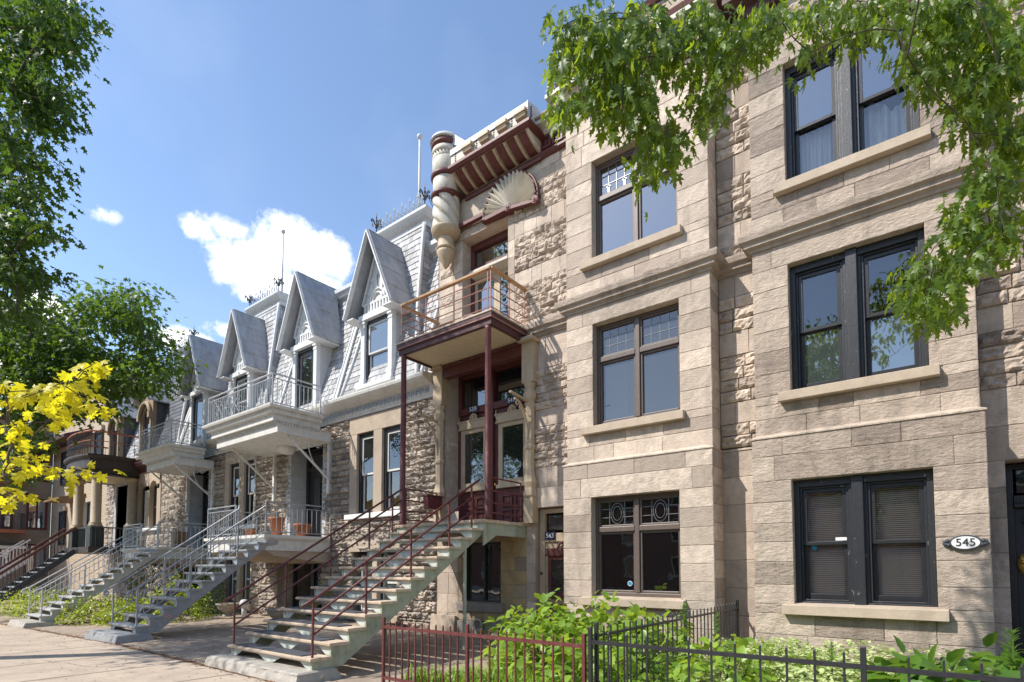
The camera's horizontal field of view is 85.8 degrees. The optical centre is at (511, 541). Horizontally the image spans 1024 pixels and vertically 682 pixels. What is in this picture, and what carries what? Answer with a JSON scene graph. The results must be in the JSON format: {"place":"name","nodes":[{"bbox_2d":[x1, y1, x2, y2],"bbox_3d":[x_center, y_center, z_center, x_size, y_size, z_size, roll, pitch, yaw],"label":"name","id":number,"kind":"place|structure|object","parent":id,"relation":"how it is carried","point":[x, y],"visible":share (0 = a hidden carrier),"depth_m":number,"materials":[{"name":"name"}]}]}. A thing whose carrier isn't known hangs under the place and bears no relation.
{"place":"outdoors","nodes":[
{"label":"outdoors","id":0,"kind":"place"},
{"bbox_2d":[0,624,482,681],"bbox_3d":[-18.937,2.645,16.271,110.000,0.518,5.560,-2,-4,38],"label":"sidewalk","id":1,"kind":"structure","parent":0,"point":[32,670],"depth_m":9.17,"materials":[{"name":"concrete"}]},
{"bbox_2d":[0,0,114,336],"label":"maple tree","id":2,"kind":"object","parent":1,"relation":"on","point":[44,33],"visible":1,"depth_m":9.03,"materials":[{"name":"green plant"}]},
{"bbox_2d":[0,359,126,513],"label":"golden maple","id":3,"kind":"object","parent":1,"relation":"on","point":[49,409],"visible":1,"depth_m":4.12,"materials":[{"name":"yellow plant"}]},
{"bbox_2d":[0,265,208,491],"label":"maple tree","id":4,"kind":"object","parent":1,"relation":"on","point":[27,354],"visible":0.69,"depth_m":18.06,"materials":[{"name":"green plant"}]},
{"bbox_2d":[0,623,273,681],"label":"debris line","id":5,"kind":"object","parent":1,"relation":"on","point":[193,662],"visible":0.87,"depth_m":10.09,"materials":[{"name":"brown plant"}]},
{"bbox_2d":[538,0,1023,343],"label":"maple tree","id":6,"kind":"object","parent":1,"relation":"on","point":[976,90],"visible":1,"depth_m":4.78,"materials":[{"name":"green plant"}]},
{"bbox_2d":[265,607,284,618],"bbox_3d":[-6.167,1.988,14.672,0.756,0.450,0.756,-2,-4,38],"label":"garden urn","id":7,"kind":"object","parent":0,"point":[274,612],"visible":0.37,"depth_m":14.40,"materials":[{"name":"stone"}]},
{"bbox_2d":[0,596,575,681],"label":"yard","id":8,"kind":"structure","parent":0,"point":[197,635],"depth_m":11.45,"materials":[{"name":"plant"}]},
{"bbox_2d":[0,539,30,578],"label":"exterior stair","id":9,"kind":"object","parent":8,"relation":"on","point":[16,567],"visible":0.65,"depth_m":29.38,"materials":[{"name":"grey metal"}]},
{"bbox_2d":[0,413,53,597],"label":"brick building","id":10,"kind":"structure","parent":8,"relation":"on","point":[27,521],"depth_m":33.77,"materials":[{"name":"brown brick"}]},
{"bbox_2d":[0,549,11,574],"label":"window","id":11,"kind":"structure","parent":10,"relation":"in","point":[6,557],"depth_m":32.84,"materials":[{"name":"glass"}]},
{"bbox_2d":[0,501,12,528],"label":"window","id":12,"kind":"structure","parent":10,"relation":"in","point":[7,516],"depth_m":32.94,"materials":[{"name":"glass"}]},
{"bbox_2d":[23,544,45,574],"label":"window","id":13,"kind":"structure","parent":10,"relation":"in","point":[43,552],"depth_m":33.87,"materials":[{"name":"glass"}]},
{"bbox_2d":[25,499,47,529],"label":"window","id":14,"kind":"structure","parent":10,"relation":"in","point":[36,515],"depth_m":34.05,"materials":[{"name":"glass"}]},
{"bbox_2d":[28,452,49,481],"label":"window","id":15,"kind":"structure","parent":10,"relation":"in","point":[39,454],"depth_m":34.25,"materials":[{"name":"glass"}]},
{"bbox_2d":[0,586,65,616],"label":"hedge shrub","id":16,"kind":"object","parent":8,"relation":"on","point":[10,602],"visible":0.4,"depth_m":20.14,"materials":[{"name":"green plant"}]},
{"bbox_2d":[7,618,58,627],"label":"concrete block","id":17,"kind":"structure","parent":8,"relation":"on","point":[27,623],"depth_m":16.67,"materials":[{"name":"white concrete"}]},
{"bbox_2d":[21,524,166,621],"bbox_3d":[-13.845,0.869,18.450,1.600,3.252,3.592,-2,-4,38],"label":"exterior stair","id":18,"kind":"object","parent":17,"relation":"on","point":[53,609],"visible":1,"depth_m":18.10,"materials":[{"name":"metal"}]},
{"bbox_2d":[0,526,76,601],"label":"exterior stair","id":19,"kind":"object","parent":8,"relation":"on","point":[35,573],"visible":0.99,"depth_m":24.21,"materials":[{"name":"red metal"}]},
{"bbox_2d":[2,584,99,618],"bbox_3d":[-15.979,2.062,19.360,2.911,1.200,2.749,-2,-4,38],"label":"hedge shrub","id":20,"kind":"object","parent":8,"relation":"on","point":[56,598],"visible":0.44,"depth_m":18.88,"materials":[{"name":"green plant"}]},
{"bbox_2d":[53,593,135,625],"bbox_3d":[-13.012,2.084,17.426,1.961,0.984,2.330,-2,-4,38],"label":"hedge shrub","id":21,"kind":"object","parent":8,"relation":"on","point":[88,606],"visible":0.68,"depth_m":17.03,"materials":[{"name":"green plant"}]},
{"bbox_2d":[31,373,168,601],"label":"brick building","id":22,"kind":"structure","parent":8,"relation":"on","point":[61,514],"depth_m":31.43,"materials":[{"name":"brick"}]},
{"bbox_2d":[57,506,66,544],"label":"window","id":23,"kind":"structure","parent":22,"relation":"in","point":[62,511],"depth_m":32.85,"materials":[{"name":"black glass"}]},
{"bbox_2d":[60,446,67,485],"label":"window","id":24,"kind":"structure","parent":22,"relation":"in","point":[63,450],"depth_m":33.21,"materials":[{"name":"black glass"}]},
{"bbox_2d":[85,497,90,526],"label":"window","id":25,"kind":"structure","parent":22,"relation":"in","point":[88,499],"depth_m":29.95,"materials":[{"name":"grey glass"}]},
{"bbox_2d":[93,424,104,453],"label":"window","id":26,"kind":"structure","parent":22,"relation":"in","point":[96,437],"depth_m":29.33,"materials":[{"name":"grey glass"}]},
{"bbox_2d":[84,628,153,643],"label":"concrete block","id":27,"kind":"structure","parent":8,"relation":"on","point":[118,636],"depth_m":12.15,"materials":[{"name":"grey concrete"}]},
{"bbox_2d":[103,502,277,633],"bbox_3d":[-7.947,0.495,13.871,1.650,3.215,3.441,-2,-4,38],"label":"exterior stair","id":28,"kind":"object","parent":27,"relation":"on","point":[157,623],"visible":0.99,"depth_m":13.44,"materials":[{"name":"metal"}]},
{"bbox_2d":[91,594,172,625],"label":"hedge shrub","id":29,"kind":"object","parent":8,"relation":"on","point":[108,611],"visible":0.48,"depth_m":16.66,"materials":[{"name":"green plant"}]},
{"bbox_2d":[124,546,170,612],"bbox_3d":[-13.880,1.437,21.062,1.980,2.559,1.532,-2,-4,38],"label":"climbing shrub","id":30,"kind":"object","parent":8,"relation":"on","point":[149,582],"visible":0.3,"depth_m":20.90,"materials":[{"name":"green plant"}]},
{"bbox_2d":[102,329,198,605],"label":"mansard house","id":31,"kind":"structure","parent":8,"relation":"on","point":[157,499],"depth_m":24.80,"materials":[{"name":"grey stone"}]},
{"bbox_2d":[62,430,139,553],"bbox_3d":[-19.221,-2.140,25.631,4.040,5.359,2.320,-2,-4,38],"label":"porch","id":32,"kind":"object","parent":31,"relation":"attached to","point":[92,532],"visible":0.91,"depth_m":24.68,"materials":[{"name":"brown paint"}]},
{"bbox_2d":[113,426,116,455],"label":"window","id":33,"kind":"structure","parent":31,"relation":"in","point":[114,435],"depth_m":27.39,"materials":[{"name":"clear glass"}]},
{"bbox_2d":[142,487,144,527],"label":"window","id":34,"kind":"structure","parent":31,"relation":"in","point":[143,494],"depth_m":25.48,"materials":[{"name":"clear glass"}]},
{"bbox_2d":[143,411,148,449],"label":"window","id":35,"kind":"structure","parent":31,"relation":"in","point":[146,420],"depth_m":24.95,"materials":[{"name":"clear glass"}]},
{"bbox_2d":[153,484,156,526],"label":"window","id":36,"kind":"structure","parent":31,"relation":"in","point":[155,488],"depth_m":24.65,"materials":[{"name":"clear glass"}]},
{"bbox_2d":[140,571,213,623],"bbox_3d":[-10.328,1.719,16.997,2.022,1.654,2.019,-2,-4,38],"label":"hedge shrub","id":37,"kind":"object","parent":8,"relation":"on","point":[181,618],"visible":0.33,"depth_m":16.97,"materials":[{"name":"green plant"}]},
{"bbox_2d":[190,556,226,616],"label":"climbing shrub","id":38,"kind":"object","parent":8,"relation":"on","point":[217,601],"visible":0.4,"depth_m":18.57,"materials":[{"name":"green plant"}]},
{"bbox_2d":[215,603,238,616],"bbox_3d":[-8.929,2.136,17.308,0.689,0.410,0.689,-2,-4,38],"label":"garden urn","id":39,"kind":"object","parent":8,"relation":"on","point":[226,609],"visible":0.91,"depth_m":17.14,"materials":[{"name":"stone"}]},
{"bbox_2d":[166,229,291,613],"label":"mansard house","id":40,"kind":"structure","parent":8,"relation":"on","point":[246,352],"depth_m":19.98,"materials":[{"name":"grey stone"}]},
{"bbox_2d":[121,521,212,567],"bbox_3d":[-13.117,0.183,20.941,3.510,1.645,1.930,-2,-4,38],"label":"entrance landing","id":41,"kind":"object","parent":40,"relation":"attached to","point":[179,556],"visible":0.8,"depth_m":20.11,"materials":[{"name":"white paint"}]},
{"bbox_2d":[171,531,187,546],"bbox_3d":[-12.169,-0.072,20.176,0.424,0.580,0.424,-2,-4,38],"label":"flower pot","id":42,"kind":"object","parent":41,"relation":"on","point":[176,540],"visible":0.71,"depth_m":20.03,"materials":[{"name":"grey wood"}]},
{"bbox_2d":[135,419,215,511],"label":"balcony","id":43,"kind":"structure","parent":40,"relation":"attached to","point":[169,457],"depth_m":20.39,"materials":[{"name":"white paint"}]},
{"bbox_2d":[192,394,202,442],"bbox_3d":[-12.294,-4.798,21.716,1.000,1.990,0.100,-2,-4,38],"label":"balcony door","id":44,"kind":"structure","parent":40,"relation":"in","point":[198,400],"depth_m":21.83,"materials":[{"name":"black paint"}]},
{"bbox_2d":[192,568,206,604],"bbox_3d":[-12.178,1.601,21.860,2.130,1.880,0.120,-2,-4,38],"label":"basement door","id":45,"kind":"structure","parent":40,"relation":"in","point":[193,569],"depth_m":22.32,"materials":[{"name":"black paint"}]},
{"bbox_2d":[202,474,209,547],"bbox_3d":[-11.914,-1.245,21.996,1.710,2.980,0.140,-2,-4,38],"label":"entrance door","id":46,"kind":"structure","parent":40,"relation":"in","point":[205,478],"depth_m":22.40,"materials":[{"name":"black paint"}]},
{"bbox_2d":[230,560,236,601],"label":"window","id":47,"kind":"structure","parent":40,"relation":"in","point":[233,580],"depth_m":19.95,"materials":[{"name":"grey glass"}]},
{"bbox_2d":[230,464,238,525],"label":"window","id":48,"kind":"structure","parent":40,"relation":"in","point":[234,481],"depth_m":20.07,"materials":[{"name":"grey glass"}]},
{"bbox_2d":[235,374,247,413],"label":"window","id":49,"kind":"structure","parent":40,"relation":"in","point":[241,380],"depth_m":19.68,"materials":[{"name":"black glass"}]},
{"bbox_2d":[243,561,251,602],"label":"window","id":50,"kind":"structure","parent":40,"relation":"in","point":[247,577],"depth_m":19.36,"materials":[{"name":"grey glass"}]},
{"bbox_2d":[245,460,254,523],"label":"window","id":51,"kind":"structure","parent":40,"relation":"in","point":[250,473],"depth_m":19.41,"materials":[{"name":"grey glass"}]},
{"bbox_2d":[2,610,478,681],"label":"fallen leaves","id":52,"kind":"object","parent":8,"relation":"on","point":[156,652],"visible":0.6,"depth_m":10.96,"materials":[{"name":"brown plant"}]},
{"bbox_2d":[239,599,248,616],"bbox_3d":[-8.292,2.055,17.072,0.280,0.550,0.273,-2,-4,38],"label":"standpipe","id":53,"kind":"object","parent":8,"relation":"on","point":[244,610],"visible":0.76,"depth_m":17.00,"materials":[{"name":"white metal"}]},
{"bbox_2d":[204,653,342,681],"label":"concrete block","id":54,"kind":"structure","parent":8,"relation":"on","point":[260,667],"depth_m":8.12,"materials":[{"name":"white concrete"}]},
{"bbox_2d":[223,478,482,670],"bbox_3d":[-2.601,0.323,10.040,2.440,3.198,4.088,-2,-4,38],"label":"exterior stair","id":55,"kind":"object","parent":54,"relation":"on","point":[341,652],"visible":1,"depth_m":9.35,"materials":[{"name":"grey metal"}]},
{"bbox_2d":[258,133,476,628],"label":"mansard house","id":56,"kind":"structure","parent":8,"relation":"on","point":[339,346],"depth_m":15.40,"materials":[{"name":"grey stone"}]},
{"bbox_2d":[202,372,332,500],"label":"balcony","id":57,"kind":"structure","parent":56,"relation":"attached to","point":[270,429],"depth_m":15.80,"materials":[{"name":"white paint"}]},
{"bbox_2d":[204,500,330,563],"bbox_3d":[-7.229,-0.182,16.307,3.510,1.645,2.080,-2,-4,38],"label":"entrance landing","id":58,"kind":"object","parent":56,"relation":"attached to","point":[286,548],"visible":0.81,"depth_m":15.52,"materials":[{"name":"white paint"}]},
{"bbox_2d":[269,517,284,534],"bbox_3d":[-6.462,-0.417,15.143,0.420,0.500,0.414,-2,-4,38],"label":"flower pot","id":59,"kind":"object","parent":58,"relation":"on","point":[280,520],"visible":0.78,"depth_m":15.01,"materials":[{"name":"ceramic"}]},
{"bbox_2d":[293,524,310,535],"bbox_3d":[-5.964,-0.319,15.702,0.504,0.360,0.496,-2,-4,38],"label":"flower pot","id":60,"kind":"object","parent":58,"relation":"on","point":[305,528],"visible":0.78,"depth_m":15.54,"materials":[{"name":"ceramic"}]},
{"bbox_2d":[297,346,313,407],"bbox_3d":[-6.360,-5.020,17.135,1.000,1.990,0.100,-2,-4,38],"label":"balcony door","id":61,"kind":"structure","parent":56,"relation":"in","point":[305,357],"depth_m":17.21,"materials":[{"name":"black paint"}]},
{"bbox_2d":[293,563,321,615],"bbox_3d":[-6.244,1.379,17.279,2.130,1.880,0.120,-2,-4,38],"label":"basement door","id":62,"kind":"structure","parent":56,"relation":"in","point":[301,589],"depth_m":17.56,"materials":[{"name":"black paint"}]},
{"bbox_2d":[306,448,322,536],"bbox_3d":[-5.980,-1.468,17.415,1.710,2.980,0.140,-2,-4,38],"label":"entrance door","id":63,"kind":"structure","parent":56,"relation":"in","point":[314,479],"depth_m":17.66,"materials":[{"name":"black paint"}]},
{"bbox_2d":[359,553,371,610],"bbox_3d":[-3.957,1.130,15.243,0.750,1.620,0.100,-2,-4,38],"label":"window","id":64,"kind":"structure","parent":56,"relation":"in","point":[361,607],"depth_m":15.34,"materials":[{"name":"black glass"}]},
{"bbox_2d":[359,431,373,513],"bbox_3d":[-3.786,-1.892,15.586,0.720,2.250,0.760,-2,-4,38],"label":"window","id":65,"kind":"structure","parent":56,"relation":"in","point":[366,440],"depth_m":15.48,"materials":[{"name":"grey glass"}]},
{"bbox_2d":[366,314,387,381],"bbox_3d":[-3.610,-5.208,15.026,1.000,1.820,0.115,-2,-4,38],"label":"window","id":66,"kind":"structure","parent":56,"relation":"in","point":[377,328],"depth_m":15.10,"materials":[{"name":"glass"}]},
{"bbox_2d":[381,553,397,600],"bbox_3d":[-3.205,1.102,14.663,0.750,1.620,0.100,-2,-4,38],"label":"window","id":67,"kind":"structure","parent":56,"relation":"in","point":[390,584],"depth_m":14.70,"materials":[{"name":"black glass"}]},
{"bbox_2d":[384,425,399,510],"bbox_3d":[-2.924,-1.924,14.921,0.740,2.250,0.760,-2,-4,38],"label":"window","id":68,"kind":"structure","parent":56,"relation":"in","point":[392,434],"depth_m":14.83,"materials":[{"name":"grey glass"}]},
{"bbox_2d":[384,325,526,649],"bbox_3d":[-1.262,-1.076,11.876,2.650,6.340,1.815,-2,-4,38],"label":"entrance landing","id":69,"kind":"object","parent":8,"relation":"on","point":[490,526],"visible":0.81,"depth_m":11.14,"materials":[{"name":"red paint"}]},
{"bbox_2d":[421,494,443,509],"bbox_3d":[-1.859,-0.918,12.960,0.200,0.330,0.540,-2,-4,38],"label":"flower box","id":70,"kind":"object","parent":69,"relation":"attached to","point":[432,502],"visible":0.92,"depth_m":12.84,"materials":[{"name":"wood"}]},
{"bbox_2d":[381,617,586,681],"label":"garden fence","id":71,"kind":"object","parent":8,"relation":"on","point":[467,634],"visible":1,"depth_m":6.12,"materials":[{"name":"metal"}]},
{"bbox_2d":[418,0,755,659],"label":"stone house","id":72,"kind":"structure","parent":8,"relation":"on","point":[623,426],"depth_m":10.52,"materials":[{"name":"stone"}]},
{"bbox_2d":[396,265,526,368],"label":"balcony","id":73,"kind":"structure","parent":72,"relation":"attached to","point":[459,340],"depth_m":11.83,"materials":[{"name":"red wood"}]},
{"bbox_2d":[456,542,502,612],"bbox_3d":[-0.682,0.802,12.617,1.360,1.580,0.270,-2,-4,38],"label":"window","id":74,"kind":"structure","parent":72,"relation":"in","point":[483,583],"depth_m":12.63,"materials":[{"name":"black glass"}]},
{"bbox_2d":[468,229,507,316],"bbox_3d":[-0.478,-5.866,13.017,1.390,2.820,0.340,-2,-4,38],"label":"balcony door","id":75,"kind":"structure","parent":72,"relation":"in","point":[493,250],"depth_m":13.14,"materials":[{"name":"paint"}]},
{"bbox_2d":[457,359,525,521],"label":"entrance doors","id":76,"kind":"structure","parent":72,"relation":"in","point":[508,462],"depth_m":12.99,"materials":[{"name":"paint"}]},
{"bbox_2d":[539,507,563,636],"bbox_3d":[0.982,0.654,11.407,0.980,2.720,0.160,-2,-4,38],"label":"entrance door","id":77,"kind":"structure","parent":72,"relation":"in","point":[551,543],"depth_m":11.50,"materials":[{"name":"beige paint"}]},
{"bbox_2d":[579,128,682,271],"bbox_3d":[2.199,-6.303,10.195,1.980,2.120,0.400,-2,-4,38],"label":"window","id":78,"kind":"structure","parent":72,"relation":"in","point":[622,231],"depth_m":10.34,"materials":[{"name":"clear glass"}]},
{"bbox_2d":[579,491,686,608],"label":"window","id":79,"kind":"structure","parent":72,"relation":"in","point":[638,536],"depth_m":10.45,"materials":[{"name":"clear glass"}]},
{"bbox_2d":[580,303,685,435],"bbox_3d":[2.199,-3.102,10.039,1.980,2.130,0.400,-2,-4,38],"label":"window","id":80,"kind":"structure","parent":72,"relation":"in","point":[638,359],"depth_m":10.05,"materials":[{"name":"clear glass"}]},
{"bbox_2d":[594,600,739,681],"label":"garden fence","id":81,"kind":"object","parent":8,"relation":"on","point":[597,634],"visible":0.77,"depth_m":6.29,"materials":[{"name":"black metal"}]},
{"bbox_2d":[702,664,859,681],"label":"garden soil","id":82,"kind":"structure","parent":8,"relation":"on","point":[805,675],"depth_m":7.36,"materials":[{"name":"brown soil"}]},
{"bbox_2d":[653,654,672,681],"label":"lily plant","id":83,"kind":"object","parent":82,"relation":"on","point":[660,671],"visible":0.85,"depth_m":5.69,"materials":[{"name":"green plant"}]},
{"bbox_2d":[675,601,693,657],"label":"lily plant","id":84,"kind":"object","parent":82,"relation":"on","point":[684,618],"visible":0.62,"depth_m":6.57,"materials":[{"name":"green plant"}]},
{"bbox_2d":[707,612,726,675],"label":"lily plant","id":85,"kind":"object","parent":82,"relation":"on","point":[716,631],"visible":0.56,"depth_m":6.74,"materials":[{"name":"green plant"}]},
{"bbox_2d":[651,627,784,681],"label":"garden bush","id":86,"kind":"object","parent":82,"relation":"on","point":[681,663],"visible":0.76,"depth_m":5.69,"materials":[{"name":"green plant"}]},
{"bbox_2d":[741,635,792,661],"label":"grass tuft","id":87,"kind":"object","parent":82,"relation":"on","point":[765,647],"visible":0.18,"depth_m":7.84,"materials":[{"name":"green plant"}]},
{"bbox_2d":[755,640,835,679],"bbox_3d":[3.670,1.529,7.120,0.813,0.436,1.015,0,-3,-8],"label":"grass tuft","id":88,"kind":"object","parent":82,"relation":"on","point":[808,655],"visible":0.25,"depth_m":7.14,"materials":[{"name":"green plant"}]},
{"bbox_2d":[648,637,993,681],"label":"ground cover","id":89,"kind":"object","parent":82,"relation":"on","point":[854,675],"visible":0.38,"depth_m":6.86,"materials":[{"name":"green plant"}]},
{"bbox_2d":[820,642,841,680],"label":"lily plant","id":90,"kind":"object","parent":82,"relation":"on","point":[831,656],"visible":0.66,"depth_m":6.59,"materials":[{"name":"green plant"}]},
{"bbox_2d":[840,635,942,681],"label":"hosta","id":91,"kind":"object","parent":82,"relation":"on","point":[915,660],"visible":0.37,"depth_m":5.28,"materials":[{"name":"green plant"}]},
{"bbox_2d":[859,642,1019,681],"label":"hosta","id":92,"kind":"object","parent":82,"relation":"on","point":[953,658],"visible":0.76,"depth_m":4.91,"materials":[{"name":"green plant"}]},
{"bbox_2d":[955,632,1023,681],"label":"hosta","id":93,"kind":"object","parent":82,"relation":"on","point":[988,639],"visible":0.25,"depth_m":5.23,"materials":[{"name":"green plant"}]},
{"bbox_2d":[993,627,1023,669],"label":"lily plant","id":94,"kind":"object","parent":82,"relation":"on","point":[1010,658],"visible":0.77,"depth_m":4.95,"materials":[{"name":"green plant"}]},
{"bbox_2d":[588,627,1023,681],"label":"garden fence","id":95,"kind":"object","parent":8,"relation":"on","point":[863,666],"visible":1,"depth_m":4.17,"materials":[{"name":"black metal"}]},
{"bbox_2d":[716,0,1023,674],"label":"stone house","id":96,"kind":"structure","parent":8,"relation":"on","point":[888,473],"depth_m":7.82,"materials":[{"name":"stone"}]},
{"bbox_2d":[773,7,930,197],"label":"window","id":97,"kind":"structure","parent":96,"relation":"in","point":[847,118],"depth_m":8.17,"materials":[{"name":"glass"}]},
{"bbox_2d":[778,227,939,402],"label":"window","id":98,"kind":"structure","parent":96,"relation":"in","point":[843,340],"depth_m":8.07,"materials":[{"name":"glass"}]},
{"bbox_2d":[782,468,949,621],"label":"window","id":99,"kind":"structure","parent":96,"relation":"in","point":[865,545],"depth_m":7.73,"materials":[{"name":"black paint"}]},
{"bbox_2d":[1005,463,1023,657],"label":"entrance door","id":100,"kind":"structure","parent":96,"relation":"in","point":[1015,512],"depth_m":7.27,"materials":[{"name":"black paint"}]},
{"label":"garden soil","id":101,"kind":"structure","parent":8,"relation":"on","visible":0},
{"bbox_2d":[393,662,657,681],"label":"grass","id":102,"kind":"structure","parent":101,"relation":"on","point":[476,676],"depth_m":6.81,"materials":[{"name":"green plant"}]},
{"bbox_2d":[475,610,600,677],"bbox_3d":[0.458,1.427,7.294,1.874,1.009,1.450,-2,-4,38],"label":"garden bush","id":103,"kind":"object","parent":101,"relation":"on","point":[519,630],"visible":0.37,"depth_m":7.28,"materials":[{"name":"green plant"}]},
{"bbox_2d":[484,588,614,670],"bbox_3d":[0.573,1.379,8.487,2.185,1.340,2.171,-2,-4,38],"label":"garden bush","id":104,"kind":"object","parent":101,"relation":"on","point":[544,607],"visible":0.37,"depth_m":8.28,"materials":[{"name":"green plant"}]},
{"bbox_2d":[522,634,649,681],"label":"garden bush","id":105,"kind":"object","parent":101,"relation":"on","point":[578,656],"visible":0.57,"depth_m":6.25,"materials":[{"name":"green plant"}]},
{"bbox_2d":[531,590,680,676],"bbox_3d":[1.360,1.337,7.964,2.223,1.287,2.142,-2,-4,38],"label":"garden bush","id":106,"kind":"object","parent":101,"relation":"on","point":[600,615],"visible":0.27,"depth_m":7.82,"materials":[{"name":"green plant"}]},
{"bbox_2d":[587,601,705,681],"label":"garden bush","id":107,"kind":"object","parent":101,"relation":"on","point":[631,612],"visible":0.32,"depth_m":7.02,"materials":[{"name":"green plant"}]},
{"bbox_2d":[0,0,662,553],"label":"sky","id":108,"kind":"structure","parent":0,"point":[221,127],"materials":[{"name":"blue"}]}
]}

